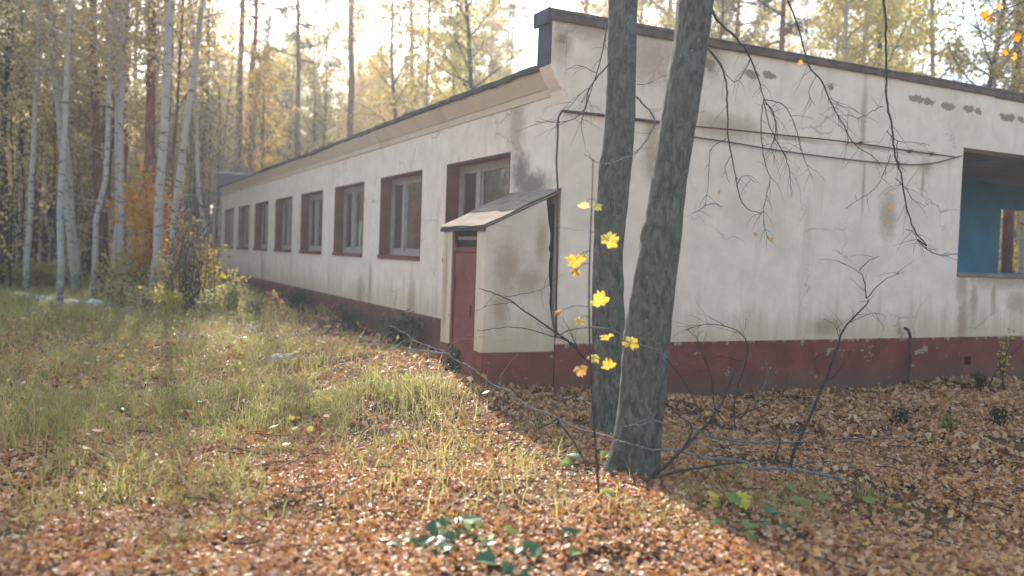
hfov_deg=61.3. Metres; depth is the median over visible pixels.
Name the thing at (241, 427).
caught leaves
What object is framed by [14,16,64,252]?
young tree
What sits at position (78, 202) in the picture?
spruce tree
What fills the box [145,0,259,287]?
birch tree
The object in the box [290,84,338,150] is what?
leafy tree
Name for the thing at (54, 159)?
young tree
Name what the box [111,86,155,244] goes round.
young tree
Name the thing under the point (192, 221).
leafy shrub
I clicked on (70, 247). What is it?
birch tree
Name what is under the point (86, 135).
pine tree
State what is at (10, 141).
young tree
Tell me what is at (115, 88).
birch tree
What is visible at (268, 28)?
spruce tree
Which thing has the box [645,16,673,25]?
leafy tree
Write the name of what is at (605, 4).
leafy tree
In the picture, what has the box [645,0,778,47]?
leafy tree
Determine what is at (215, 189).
birch tree
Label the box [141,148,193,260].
understory tree
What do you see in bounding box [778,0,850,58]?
birch tree
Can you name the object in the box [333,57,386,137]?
birch tree
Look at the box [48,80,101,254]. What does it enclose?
young tree
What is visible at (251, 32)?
leafy tree
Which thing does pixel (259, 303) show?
leafy shrub
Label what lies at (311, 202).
window
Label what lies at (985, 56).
pine tree
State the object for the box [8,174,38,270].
understory tree
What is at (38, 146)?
pine tree
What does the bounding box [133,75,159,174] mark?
leafy tree
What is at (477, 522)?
leafy plant
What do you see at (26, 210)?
understory tree
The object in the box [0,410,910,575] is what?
grass
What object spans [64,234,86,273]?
leafy shrub
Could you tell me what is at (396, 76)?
young tree
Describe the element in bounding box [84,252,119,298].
leafy shrub
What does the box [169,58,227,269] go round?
young tree
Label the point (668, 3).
pine tree
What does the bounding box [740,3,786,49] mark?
young tree
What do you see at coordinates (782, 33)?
pine tree
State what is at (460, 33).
pine tree
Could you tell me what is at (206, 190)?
spruce tree
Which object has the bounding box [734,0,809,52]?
leafy tree
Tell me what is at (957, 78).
pine tree
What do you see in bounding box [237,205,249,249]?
window
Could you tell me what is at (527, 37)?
sky
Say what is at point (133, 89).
young tree
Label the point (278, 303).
leafy shrub
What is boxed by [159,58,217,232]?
young tree
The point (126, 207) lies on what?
pine tree
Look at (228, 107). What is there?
young tree
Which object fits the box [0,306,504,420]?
grass
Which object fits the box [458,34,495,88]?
young tree
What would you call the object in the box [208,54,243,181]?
birch tree
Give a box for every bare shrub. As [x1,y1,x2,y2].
[619,346,924,484]
[675,301,805,430]
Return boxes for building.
[215,7,1023,397]
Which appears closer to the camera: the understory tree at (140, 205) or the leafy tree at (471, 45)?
the understory tree at (140, 205)
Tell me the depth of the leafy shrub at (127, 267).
21.98 m
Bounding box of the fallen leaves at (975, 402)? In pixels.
[0,333,1023,455]
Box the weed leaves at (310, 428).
[0,300,563,484]
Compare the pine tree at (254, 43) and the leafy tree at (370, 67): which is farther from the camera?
the leafy tree at (370, 67)
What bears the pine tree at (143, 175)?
on the ground at (618, 558)
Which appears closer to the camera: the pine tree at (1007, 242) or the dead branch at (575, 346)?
the dead branch at (575, 346)
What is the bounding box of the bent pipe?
[903,327,912,387]
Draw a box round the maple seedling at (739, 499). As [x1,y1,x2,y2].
[708,490,751,510]
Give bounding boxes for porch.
[439,188,560,389]
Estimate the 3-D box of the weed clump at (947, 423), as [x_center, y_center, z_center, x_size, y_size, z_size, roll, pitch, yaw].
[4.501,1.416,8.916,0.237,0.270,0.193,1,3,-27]
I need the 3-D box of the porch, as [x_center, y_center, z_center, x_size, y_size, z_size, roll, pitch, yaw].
[-0.203,0.243,10.360,0.975,2.887,1.317,1,3,-27]
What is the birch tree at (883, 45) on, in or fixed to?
on the ground at (618, 558)
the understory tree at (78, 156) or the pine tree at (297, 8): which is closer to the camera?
the understory tree at (78, 156)
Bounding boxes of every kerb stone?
[36,295,53,304]
[54,298,86,306]
[85,298,110,309]
[105,305,131,315]
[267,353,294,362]
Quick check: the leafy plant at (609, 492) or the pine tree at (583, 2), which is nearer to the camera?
the leafy plant at (609, 492)
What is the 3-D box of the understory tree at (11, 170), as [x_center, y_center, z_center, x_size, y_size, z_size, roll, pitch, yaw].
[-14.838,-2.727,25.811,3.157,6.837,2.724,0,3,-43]
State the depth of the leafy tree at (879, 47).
28.59 m
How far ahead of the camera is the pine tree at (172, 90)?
42.79 m
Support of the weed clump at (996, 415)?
on the ground at (618, 558)
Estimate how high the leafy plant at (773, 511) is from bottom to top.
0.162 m
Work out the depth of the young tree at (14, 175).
46.06 m
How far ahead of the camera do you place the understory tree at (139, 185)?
42.43 m
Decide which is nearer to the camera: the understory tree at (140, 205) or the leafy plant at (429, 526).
the leafy plant at (429, 526)
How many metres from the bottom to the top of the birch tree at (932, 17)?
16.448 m
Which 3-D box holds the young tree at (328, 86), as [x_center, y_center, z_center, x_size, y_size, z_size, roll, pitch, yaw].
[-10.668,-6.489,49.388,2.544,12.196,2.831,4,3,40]
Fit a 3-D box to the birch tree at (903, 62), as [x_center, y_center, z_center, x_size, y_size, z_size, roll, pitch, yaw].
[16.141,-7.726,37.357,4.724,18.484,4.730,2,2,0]
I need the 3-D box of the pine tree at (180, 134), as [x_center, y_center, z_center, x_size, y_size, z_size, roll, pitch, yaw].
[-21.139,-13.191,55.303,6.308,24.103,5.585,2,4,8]
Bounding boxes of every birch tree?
[0,0,97,291]
[0,0,112,295]
[0,0,125,289]
[0,0,126,309]
[0,4,57,275]
[1,1,91,262]
[11,85,76,261]
[41,0,183,299]
[61,9,89,222]
[72,0,161,285]
[72,0,179,290]
[73,13,144,238]
[111,0,205,151]
[123,0,186,270]
[128,60,142,228]
[133,0,262,278]
[141,0,202,309]
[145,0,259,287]
[157,0,228,258]
[177,0,248,254]
[199,1,232,235]
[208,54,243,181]
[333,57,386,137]
[336,82,374,140]
[371,0,477,114]
[461,0,525,87]
[474,0,520,80]
[573,0,676,27]
[607,1,655,24]
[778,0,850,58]
[784,0,916,70]
[800,0,925,69]
[838,0,921,70]
[855,4,929,71]
[877,0,999,82]
[890,0,965,79]
[973,0,1023,272]
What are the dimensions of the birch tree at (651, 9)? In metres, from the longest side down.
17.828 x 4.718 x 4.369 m
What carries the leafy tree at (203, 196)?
on the ground at (618, 558)
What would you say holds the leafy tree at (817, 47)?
on the ground at (618, 558)
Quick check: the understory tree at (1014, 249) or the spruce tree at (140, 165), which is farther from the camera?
the spruce tree at (140, 165)
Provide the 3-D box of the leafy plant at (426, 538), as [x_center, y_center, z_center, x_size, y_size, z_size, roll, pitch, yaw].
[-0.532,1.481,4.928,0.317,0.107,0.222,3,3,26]
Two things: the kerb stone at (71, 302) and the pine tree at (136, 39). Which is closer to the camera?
the kerb stone at (71, 302)
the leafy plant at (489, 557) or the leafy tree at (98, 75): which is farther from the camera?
the leafy tree at (98, 75)
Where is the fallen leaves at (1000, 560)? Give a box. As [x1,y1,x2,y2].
[0,311,1023,575]
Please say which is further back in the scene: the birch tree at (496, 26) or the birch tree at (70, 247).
the birch tree at (496, 26)
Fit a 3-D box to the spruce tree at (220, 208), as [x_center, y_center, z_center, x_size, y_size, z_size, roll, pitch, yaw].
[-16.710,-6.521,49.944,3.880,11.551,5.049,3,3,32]
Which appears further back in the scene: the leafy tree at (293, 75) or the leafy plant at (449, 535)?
the leafy tree at (293, 75)
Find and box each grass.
[0,272,340,330]
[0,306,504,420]
[0,362,681,539]
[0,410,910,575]
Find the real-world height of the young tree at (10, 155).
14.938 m
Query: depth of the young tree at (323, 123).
41.16 m
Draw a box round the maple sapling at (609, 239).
[554,159,638,494]
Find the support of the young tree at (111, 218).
on the ground at (618, 558)
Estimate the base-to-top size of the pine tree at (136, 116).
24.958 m
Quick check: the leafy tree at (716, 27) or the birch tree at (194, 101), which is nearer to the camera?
the leafy tree at (716, 27)
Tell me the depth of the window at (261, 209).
27.44 m
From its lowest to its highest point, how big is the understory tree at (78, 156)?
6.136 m
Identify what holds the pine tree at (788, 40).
on the ground at (618, 558)
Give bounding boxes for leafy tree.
[0,0,65,287]
[0,0,88,247]
[0,1,51,255]
[36,0,100,263]
[37,0,103,233]
[40,0,101,237]
[51,7,131,275]
[55,0,145,272]
[132,26,204,259]
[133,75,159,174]
[135,21,189,266]
[172,0,260,264]
[174,16,230,228]
[211,18,267,168]
[222,9,284,171]
[231,36,285,171]
[245,11,326,163]
[256,32,318,161]
[266,57,308,161]
[271,16,374,162]
[285,55,340,152]
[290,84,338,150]
[305,0,402,141]
[337,0,442,127]
[346,47,402,131]
[355,57,406,131]
[392,0,536,102]
[419,39,478,107]
[436,2,490,98]
[498,60,520,76]
[576,0,607,17]
[606,0,674,28]
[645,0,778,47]
[645,1,757,44]
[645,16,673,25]
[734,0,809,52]
[785,1,928,72]
[795,0,883,60]
[809,0,955,71]
[934,0,1023,181]
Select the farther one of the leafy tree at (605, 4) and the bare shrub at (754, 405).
the leafy tree at (605, 4)
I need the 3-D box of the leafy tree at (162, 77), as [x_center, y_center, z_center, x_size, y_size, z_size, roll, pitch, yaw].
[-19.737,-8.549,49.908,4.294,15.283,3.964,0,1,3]
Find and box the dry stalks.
[0,296,592,500]
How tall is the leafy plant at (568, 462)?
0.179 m
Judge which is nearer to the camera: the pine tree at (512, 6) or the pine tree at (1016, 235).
the pine tree at (1016, 235)
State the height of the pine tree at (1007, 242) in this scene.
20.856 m
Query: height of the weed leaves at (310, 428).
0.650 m
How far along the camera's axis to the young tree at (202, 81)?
43.88 m
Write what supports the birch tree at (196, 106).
on the ground at (618, 558)
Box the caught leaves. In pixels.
[0,302,505,493]
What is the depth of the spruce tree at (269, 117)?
60.17 m
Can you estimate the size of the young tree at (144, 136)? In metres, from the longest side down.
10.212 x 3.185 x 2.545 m
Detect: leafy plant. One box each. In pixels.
[6,306,45,316]
[387,534,435,555]
[408,521,449,552]
[427,516,481,539]
[434,531,498,565]
[464,519,520,545]
[473,540,541,575]
[559,451,608,474]
[561,527,606,555]
[578,487,612,497]
[704,518,755,539]
[751,505,790,536]
[780,484,831,506]
[862,496,905,521]
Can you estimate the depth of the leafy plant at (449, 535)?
4.95 m
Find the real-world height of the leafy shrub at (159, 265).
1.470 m
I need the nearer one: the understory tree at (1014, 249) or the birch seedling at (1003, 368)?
the birch seedling at (1003, 368)
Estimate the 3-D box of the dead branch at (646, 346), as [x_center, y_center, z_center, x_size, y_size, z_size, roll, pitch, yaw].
[0.928,0.722,6.378,1.215,0.885,0.133,2,2,-4]
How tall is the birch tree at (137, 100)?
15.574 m
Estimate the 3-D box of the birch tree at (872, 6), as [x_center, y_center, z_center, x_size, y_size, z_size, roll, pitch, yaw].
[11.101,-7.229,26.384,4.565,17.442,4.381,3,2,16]
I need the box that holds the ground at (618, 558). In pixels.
[0,252,1023,575]
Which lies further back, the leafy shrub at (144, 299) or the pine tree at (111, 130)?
the pine tree at (111, 130)
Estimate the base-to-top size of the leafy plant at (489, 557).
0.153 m
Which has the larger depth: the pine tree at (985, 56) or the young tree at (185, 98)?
the pine tree at (985, 56)
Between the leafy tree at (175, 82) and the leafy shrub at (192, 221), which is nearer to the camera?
the leafy shrub at (192, 221)
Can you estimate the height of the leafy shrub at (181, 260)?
2.645 m
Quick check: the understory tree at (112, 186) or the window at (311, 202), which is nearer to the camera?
the window at (311, 202)
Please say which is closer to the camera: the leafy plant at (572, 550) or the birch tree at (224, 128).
the leafy plant at (572, 550)
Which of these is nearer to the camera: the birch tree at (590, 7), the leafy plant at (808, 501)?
the leafy plant at (808, 501)
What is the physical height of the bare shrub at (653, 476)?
1.052 m
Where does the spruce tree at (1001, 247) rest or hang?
on the ground at (618, 558)
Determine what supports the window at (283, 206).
in the building
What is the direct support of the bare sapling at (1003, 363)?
on the ground at (618, 558)
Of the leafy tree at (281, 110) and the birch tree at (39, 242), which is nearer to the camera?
the birch tree at (39, 242)
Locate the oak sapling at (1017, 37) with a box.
[974,1,1023,76]
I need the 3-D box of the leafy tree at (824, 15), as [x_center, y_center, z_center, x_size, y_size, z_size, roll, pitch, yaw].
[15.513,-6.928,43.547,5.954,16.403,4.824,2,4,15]
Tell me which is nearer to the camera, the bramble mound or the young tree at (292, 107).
the bramble mound
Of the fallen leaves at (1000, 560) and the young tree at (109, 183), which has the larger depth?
the young tree at (109, 183)
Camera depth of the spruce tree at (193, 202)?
69.15 m
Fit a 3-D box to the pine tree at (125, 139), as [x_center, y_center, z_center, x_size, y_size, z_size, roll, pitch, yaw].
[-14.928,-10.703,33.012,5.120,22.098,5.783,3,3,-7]
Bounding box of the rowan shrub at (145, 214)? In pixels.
[106,160,191,285]
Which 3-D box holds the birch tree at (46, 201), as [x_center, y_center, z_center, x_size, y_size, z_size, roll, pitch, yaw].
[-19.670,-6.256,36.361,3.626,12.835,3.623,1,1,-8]
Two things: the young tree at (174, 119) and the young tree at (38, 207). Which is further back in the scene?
the young tree at (174, 119)
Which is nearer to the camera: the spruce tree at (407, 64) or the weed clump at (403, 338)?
the weed clump at (403, 338)
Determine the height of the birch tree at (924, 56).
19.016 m
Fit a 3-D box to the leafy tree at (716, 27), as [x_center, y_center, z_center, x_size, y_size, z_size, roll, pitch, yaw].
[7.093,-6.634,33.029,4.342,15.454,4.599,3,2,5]
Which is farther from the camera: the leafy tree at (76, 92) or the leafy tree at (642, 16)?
the leafy tree at (76, 92)
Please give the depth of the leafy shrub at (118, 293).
19.23 m
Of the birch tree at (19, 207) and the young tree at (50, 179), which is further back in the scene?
the young tree at (50, 179)
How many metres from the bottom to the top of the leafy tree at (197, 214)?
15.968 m
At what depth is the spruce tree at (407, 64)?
58.05 m
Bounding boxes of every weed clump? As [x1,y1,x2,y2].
[280,286,311,311]
[334,299,371,331]
[377,308,425,347]
[444,349,460,372]
[886,409,912,427]
[938,413,962,433]
[967,368,991,390]
[989,405,1013,424]
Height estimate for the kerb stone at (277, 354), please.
0.257 m
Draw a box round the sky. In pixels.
[3,0,1023,210]
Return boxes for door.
[450,231,476,378]
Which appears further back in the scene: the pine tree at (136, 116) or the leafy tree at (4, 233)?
the pine tree at (136, 116)
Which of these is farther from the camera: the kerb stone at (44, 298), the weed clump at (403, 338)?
the kerb stone at (44, 298)
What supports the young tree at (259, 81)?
on the ground at (618, 558)
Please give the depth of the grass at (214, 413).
7.63 m
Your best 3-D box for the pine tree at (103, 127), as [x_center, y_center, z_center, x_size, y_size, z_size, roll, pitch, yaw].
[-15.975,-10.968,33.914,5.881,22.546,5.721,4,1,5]
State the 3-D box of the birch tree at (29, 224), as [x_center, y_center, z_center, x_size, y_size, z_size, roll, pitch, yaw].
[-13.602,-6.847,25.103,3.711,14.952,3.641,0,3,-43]
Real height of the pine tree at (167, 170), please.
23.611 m
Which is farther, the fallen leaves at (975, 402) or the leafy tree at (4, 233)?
the leafy tree at (4, 233)
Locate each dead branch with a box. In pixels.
[456,265,592,366]
[557,325,713,444]
[623,409,672,436]
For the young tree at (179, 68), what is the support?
on the ground at (618, 558)
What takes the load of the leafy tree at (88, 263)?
on the ground at (618, 558)
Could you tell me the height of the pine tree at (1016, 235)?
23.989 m
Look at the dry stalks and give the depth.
10.12 m
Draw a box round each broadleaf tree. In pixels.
[518,0,663,435]
[599,0,959,481]
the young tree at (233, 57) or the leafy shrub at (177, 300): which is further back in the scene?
the young tree at (233, 57)
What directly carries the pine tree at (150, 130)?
on the ground at (618, 558)
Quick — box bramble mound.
[0,257,89,292]
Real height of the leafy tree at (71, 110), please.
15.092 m
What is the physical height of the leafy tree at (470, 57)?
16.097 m
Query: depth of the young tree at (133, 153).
48.57 m
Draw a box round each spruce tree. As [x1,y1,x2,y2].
[26,139,56,255]
[38,65,113,243]
[111,79,185,239]
[182,81,234,260]
[182,138,220,244]
[185,109,221,254]
[207,12,281,238]
[219,78,260,261]
[256,66,290,164]
[264,56,310,161]
[333,103,344,140]
[392,51,420,115]
[414,62,430,107]
[998,216,1018,261]
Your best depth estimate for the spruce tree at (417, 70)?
62.10 m
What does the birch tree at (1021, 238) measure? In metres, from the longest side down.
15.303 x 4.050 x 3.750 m
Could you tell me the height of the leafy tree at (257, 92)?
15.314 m
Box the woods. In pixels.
[26,82,1019,265]
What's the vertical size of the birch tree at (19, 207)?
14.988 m
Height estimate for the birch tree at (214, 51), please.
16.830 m
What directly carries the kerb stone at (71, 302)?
on the ground at (618, 558)
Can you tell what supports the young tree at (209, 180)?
on the ground at (618, 558)
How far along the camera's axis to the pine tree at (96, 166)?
29.76 m
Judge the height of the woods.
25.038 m
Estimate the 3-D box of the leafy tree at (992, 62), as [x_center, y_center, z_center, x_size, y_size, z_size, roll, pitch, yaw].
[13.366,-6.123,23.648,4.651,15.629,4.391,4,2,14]
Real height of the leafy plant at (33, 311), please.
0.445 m
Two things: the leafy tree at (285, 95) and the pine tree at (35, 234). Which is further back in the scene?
the leafy tree at (285, 95)
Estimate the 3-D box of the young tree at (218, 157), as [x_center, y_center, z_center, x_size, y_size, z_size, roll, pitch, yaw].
[-12.777,-5.520,37.630,3.545,11.408,2.574,2,2,-10]
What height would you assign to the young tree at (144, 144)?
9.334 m
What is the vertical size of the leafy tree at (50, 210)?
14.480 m
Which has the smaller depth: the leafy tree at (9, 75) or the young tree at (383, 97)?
the leafy tree at (9, 75)
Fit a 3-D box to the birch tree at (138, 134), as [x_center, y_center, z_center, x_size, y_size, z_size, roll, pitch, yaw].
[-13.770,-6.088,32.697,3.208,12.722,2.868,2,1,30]
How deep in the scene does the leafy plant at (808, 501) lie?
6.33 m
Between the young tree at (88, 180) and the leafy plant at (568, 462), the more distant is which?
the young tree at (88, 180)
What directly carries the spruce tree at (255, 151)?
on the ground at (618, 558)
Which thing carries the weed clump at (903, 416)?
on the ground at (618, 558)
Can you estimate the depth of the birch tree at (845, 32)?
23.04 m
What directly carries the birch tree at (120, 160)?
on the ground at (618, 558)
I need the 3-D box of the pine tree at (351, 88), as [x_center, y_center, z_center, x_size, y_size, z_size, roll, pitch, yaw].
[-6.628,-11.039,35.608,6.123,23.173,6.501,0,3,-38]
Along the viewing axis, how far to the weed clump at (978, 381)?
12.23 m
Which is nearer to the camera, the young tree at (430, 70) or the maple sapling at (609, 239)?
the maple sapling at (609, 239)
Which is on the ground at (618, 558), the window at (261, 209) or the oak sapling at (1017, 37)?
the oak sapling at (1017, 37)
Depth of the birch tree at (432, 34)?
32.87 m
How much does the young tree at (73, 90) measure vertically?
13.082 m
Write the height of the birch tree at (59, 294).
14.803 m
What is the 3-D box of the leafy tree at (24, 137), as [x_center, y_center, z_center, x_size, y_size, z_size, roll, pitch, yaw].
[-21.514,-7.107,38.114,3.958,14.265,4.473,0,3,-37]
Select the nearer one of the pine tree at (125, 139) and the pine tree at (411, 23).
the pine tree at (125, 139)
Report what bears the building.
on the ground at (618, 558)
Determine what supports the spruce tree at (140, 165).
on the ground at (618, 558)
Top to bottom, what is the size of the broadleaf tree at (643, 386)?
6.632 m
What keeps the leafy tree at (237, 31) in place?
on the ground at (618, 558)
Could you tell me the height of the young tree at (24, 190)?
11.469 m
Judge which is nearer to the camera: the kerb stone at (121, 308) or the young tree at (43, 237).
the kerb stone at (121, 308)
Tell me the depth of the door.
10.16 m
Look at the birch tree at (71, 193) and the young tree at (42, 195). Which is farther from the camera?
the young tree at (42, 195)
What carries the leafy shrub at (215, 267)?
on the ground at (618, 558)
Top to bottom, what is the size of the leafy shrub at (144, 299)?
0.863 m
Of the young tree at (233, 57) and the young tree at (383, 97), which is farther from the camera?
the young tree at (383, 97)
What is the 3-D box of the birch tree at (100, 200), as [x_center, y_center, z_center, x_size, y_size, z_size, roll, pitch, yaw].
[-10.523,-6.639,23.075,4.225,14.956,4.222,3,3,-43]
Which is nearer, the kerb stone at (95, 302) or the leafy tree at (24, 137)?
the kerb stone at (95, 302)
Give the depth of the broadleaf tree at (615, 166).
8.01 m
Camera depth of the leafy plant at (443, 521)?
5.26 m
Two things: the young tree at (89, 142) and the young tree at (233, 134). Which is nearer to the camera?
the young tree at (89, 142)
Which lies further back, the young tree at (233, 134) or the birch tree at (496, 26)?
the young tree at (233, 134)
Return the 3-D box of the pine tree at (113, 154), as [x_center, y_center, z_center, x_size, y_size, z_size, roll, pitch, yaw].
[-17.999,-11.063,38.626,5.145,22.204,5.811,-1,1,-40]
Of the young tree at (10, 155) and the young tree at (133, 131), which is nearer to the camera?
the young tree at (10, 155)
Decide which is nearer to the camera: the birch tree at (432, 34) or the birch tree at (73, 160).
the birch tree at (432, 34)
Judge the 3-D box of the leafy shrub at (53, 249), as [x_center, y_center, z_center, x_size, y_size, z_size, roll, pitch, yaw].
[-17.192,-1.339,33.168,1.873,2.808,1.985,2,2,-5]
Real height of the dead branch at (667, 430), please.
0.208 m
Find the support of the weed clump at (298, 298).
on the ground at (618, 558)
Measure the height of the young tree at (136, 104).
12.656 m
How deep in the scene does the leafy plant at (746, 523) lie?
5.36 m
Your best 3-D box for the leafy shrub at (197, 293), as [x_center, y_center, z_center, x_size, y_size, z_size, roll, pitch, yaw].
[-6.969,-0.461,19.296,1.166,2.446,1.583,3,2,23]
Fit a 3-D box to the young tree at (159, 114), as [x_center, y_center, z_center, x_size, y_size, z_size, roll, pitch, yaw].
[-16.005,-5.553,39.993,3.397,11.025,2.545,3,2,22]
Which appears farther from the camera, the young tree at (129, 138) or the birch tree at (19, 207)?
the young tree at (129, 138)
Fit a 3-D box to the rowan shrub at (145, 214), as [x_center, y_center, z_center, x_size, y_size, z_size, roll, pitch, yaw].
[-9.476,-1.522,22.263,2.456,4.017,1.867,4,3,44]
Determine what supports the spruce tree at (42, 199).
on the ground at (618, 558)
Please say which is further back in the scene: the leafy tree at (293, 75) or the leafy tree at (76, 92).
the leafy tree at (293, 75)
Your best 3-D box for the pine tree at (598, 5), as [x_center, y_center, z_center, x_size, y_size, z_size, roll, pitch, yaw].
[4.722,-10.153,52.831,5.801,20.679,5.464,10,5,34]
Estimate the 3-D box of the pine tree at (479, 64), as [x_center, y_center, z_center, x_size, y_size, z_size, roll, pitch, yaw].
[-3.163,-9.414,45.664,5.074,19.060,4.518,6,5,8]
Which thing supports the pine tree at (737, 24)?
on the ground at (618, 558)
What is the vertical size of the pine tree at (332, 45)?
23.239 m
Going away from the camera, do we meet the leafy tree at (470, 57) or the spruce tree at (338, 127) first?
the leafy tree at (470, 57)
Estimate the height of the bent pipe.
1.049 m
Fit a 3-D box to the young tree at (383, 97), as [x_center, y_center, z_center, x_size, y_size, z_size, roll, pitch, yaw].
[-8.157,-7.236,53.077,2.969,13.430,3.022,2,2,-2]
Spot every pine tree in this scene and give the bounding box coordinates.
[24,0,86,263]
[36,1,85,205]
[59,0,103,237]
[78,0,125,278]
[88,0,145,261]
[89,1,141,260]
[91,2,113,244]
[98,0,141,225]
[103,5,139,207]
[111,1,159,286]
[118,0,195,196]
[130,0,211,234]
[130,1,163,165]
[133,26,160,250]
[135,0,226,257]
[141,0,187,263]
[216,0,319,172]
[229,0,302,172]
[247,0,341,156]
[322,36,361,129]
[347,0,376,136]
[369,0,464,111]
[416,0,506,93]
[420,0,490,93]
[474,0,537,76]
[481,0,536,82]
[548,0,607,13]
[589,0,604,12]
[640,0,676,26]
[671,0,790,42]
[717,0,829,51]
[761,0,827,55]
[898,36,929,73]
[936,44,981,83]
[959,0,1023,255]
[977,0,1023,272]
[1000,0,1023,272]
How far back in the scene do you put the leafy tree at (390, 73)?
34.62 m
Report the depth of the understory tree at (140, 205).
38.03 m
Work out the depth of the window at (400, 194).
15.45 m
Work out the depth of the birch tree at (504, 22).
49.98 m
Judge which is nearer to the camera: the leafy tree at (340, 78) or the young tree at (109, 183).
the young tree at (109, 183)
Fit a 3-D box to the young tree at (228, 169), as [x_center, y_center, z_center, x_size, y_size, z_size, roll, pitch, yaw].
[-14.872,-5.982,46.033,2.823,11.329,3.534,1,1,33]
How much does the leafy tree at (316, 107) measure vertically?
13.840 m
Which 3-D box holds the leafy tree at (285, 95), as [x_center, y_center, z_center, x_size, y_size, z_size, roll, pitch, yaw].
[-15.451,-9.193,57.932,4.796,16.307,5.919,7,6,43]
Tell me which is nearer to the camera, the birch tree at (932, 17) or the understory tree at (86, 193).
the birch tree at (932, 17)
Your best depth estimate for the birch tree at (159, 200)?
19.93 m
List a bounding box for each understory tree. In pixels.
[0,78,70,290]
[0,136,14,207]
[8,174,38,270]
[10,160,47,258]
[38,125,127,275]
[40,131,114,270]
[83,140,140,255]
[111,171,179,251]
[125,170,183,255]
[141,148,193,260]
[309,138,324,149]
[998,183,1020,272]
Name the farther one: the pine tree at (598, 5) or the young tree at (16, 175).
the pine tree at (598, 5)
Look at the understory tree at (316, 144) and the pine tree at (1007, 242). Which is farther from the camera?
the understory tree at (316, 144)
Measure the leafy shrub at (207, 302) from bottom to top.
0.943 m
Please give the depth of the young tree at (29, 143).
31.20 m
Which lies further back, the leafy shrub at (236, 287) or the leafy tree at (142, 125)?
the leafy tree at (142, 125)
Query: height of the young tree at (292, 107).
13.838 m
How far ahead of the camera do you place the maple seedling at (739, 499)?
5.89 m
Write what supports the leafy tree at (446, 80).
on the ground at (618, 558)
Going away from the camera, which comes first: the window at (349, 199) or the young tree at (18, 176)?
the window at (349, 199)
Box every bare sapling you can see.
[788,255,913,467]
[988,342,1023,387]
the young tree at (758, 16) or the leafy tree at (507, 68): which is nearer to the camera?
the young tree at (758, 16)
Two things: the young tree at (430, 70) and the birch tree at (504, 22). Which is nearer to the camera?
the young tree at (430, 70)
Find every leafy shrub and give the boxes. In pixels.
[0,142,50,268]
[35,220,85,265]
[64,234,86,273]
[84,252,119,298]
[95,236,150,303]
[98,275,139,311]
[122,283,158,315]
[138,282,191,318]
[139,199,229,318]
[148,250,191,308]
[151,164,232,285]
[163,213,226,308]
[183,232,232,305]
[192,285,232,320]
[215,267,251,318]
[240,291,273,319]
[266,289,283,317]
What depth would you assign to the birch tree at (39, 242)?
52.71 m
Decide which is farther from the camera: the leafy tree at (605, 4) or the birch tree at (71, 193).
the leafy tree at (605, 4)
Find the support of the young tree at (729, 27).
on the ground at (618, 558)
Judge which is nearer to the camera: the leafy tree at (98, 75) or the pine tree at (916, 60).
the leafy tree at (98, 75)
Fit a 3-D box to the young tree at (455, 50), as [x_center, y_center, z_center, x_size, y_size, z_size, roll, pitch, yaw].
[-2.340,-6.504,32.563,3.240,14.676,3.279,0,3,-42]
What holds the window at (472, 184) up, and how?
in the building
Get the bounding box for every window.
[224,208,233,248]
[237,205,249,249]
[253,201,268,250]
[273,196,291,252]
[299,190,322,254]
[332,181,363,256]
[377,169,422,260]
[442,152,510,261]
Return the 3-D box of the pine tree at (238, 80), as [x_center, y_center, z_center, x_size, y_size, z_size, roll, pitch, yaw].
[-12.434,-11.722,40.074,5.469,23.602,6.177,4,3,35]
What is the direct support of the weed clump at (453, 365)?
on the ground at (618, 558)
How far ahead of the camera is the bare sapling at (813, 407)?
7.18 m
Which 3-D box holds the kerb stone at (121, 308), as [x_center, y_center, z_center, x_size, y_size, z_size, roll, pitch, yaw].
[-8.777,0.581,19.320,0.942,0.357,0.336,3,6,35]
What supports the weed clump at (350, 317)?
on the ground at (618, 558)
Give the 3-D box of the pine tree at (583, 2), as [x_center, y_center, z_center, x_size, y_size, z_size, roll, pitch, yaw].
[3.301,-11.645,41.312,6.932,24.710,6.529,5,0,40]
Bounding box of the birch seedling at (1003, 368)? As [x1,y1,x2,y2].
[992,328,1016,389]
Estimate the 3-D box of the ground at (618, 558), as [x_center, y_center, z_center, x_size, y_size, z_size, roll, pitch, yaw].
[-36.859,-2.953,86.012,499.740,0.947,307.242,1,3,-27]
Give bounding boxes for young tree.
[0,0,61,267]
[0,1,62,265]
[0,3,46,267]
[0,5,47,276]
[0,8,65,268]
[0,41,27,231]
[8,114,43,246]
[9,1,103,267]
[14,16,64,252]
[22,34,78,262]
[23,126,57,246]
[26,94,80,256]
[45,4,89,201]
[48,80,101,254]
[71,0,146,272]
[74,92,111,263]
[78,53,103,274]
[87,0,147,230]
[101,85,143,235]
[104,68,136,258]
[108,0,192,172]
[109,97,141,236]
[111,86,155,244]
[127,49,183,185]
[127,90,185,235]
[128,79,145,173]
[128,86,187,169]
[130,0,215,219]
[156,60,189,178]
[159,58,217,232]
[160,8,205,248]
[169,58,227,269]
[177,0,229,238]
[180,63,232,274]
[181,28,262,279]
[191,16,255,261]
[198,30,247,232]
[210,71,270,231]
[220,86,249,216]
[224,41,303,172]
[264,53,312,159]
[288,0,364,150]
[301,72,344,149]
[356,62,400,122]
[370,46,411,123]
[401,0,495,101]
[411,34,457,103]
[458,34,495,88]
[713,1,741,40]
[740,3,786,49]
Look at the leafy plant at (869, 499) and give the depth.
6.24 m
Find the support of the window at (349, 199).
in the building
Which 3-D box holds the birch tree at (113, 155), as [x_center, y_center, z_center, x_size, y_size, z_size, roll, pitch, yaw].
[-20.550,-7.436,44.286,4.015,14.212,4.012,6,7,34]

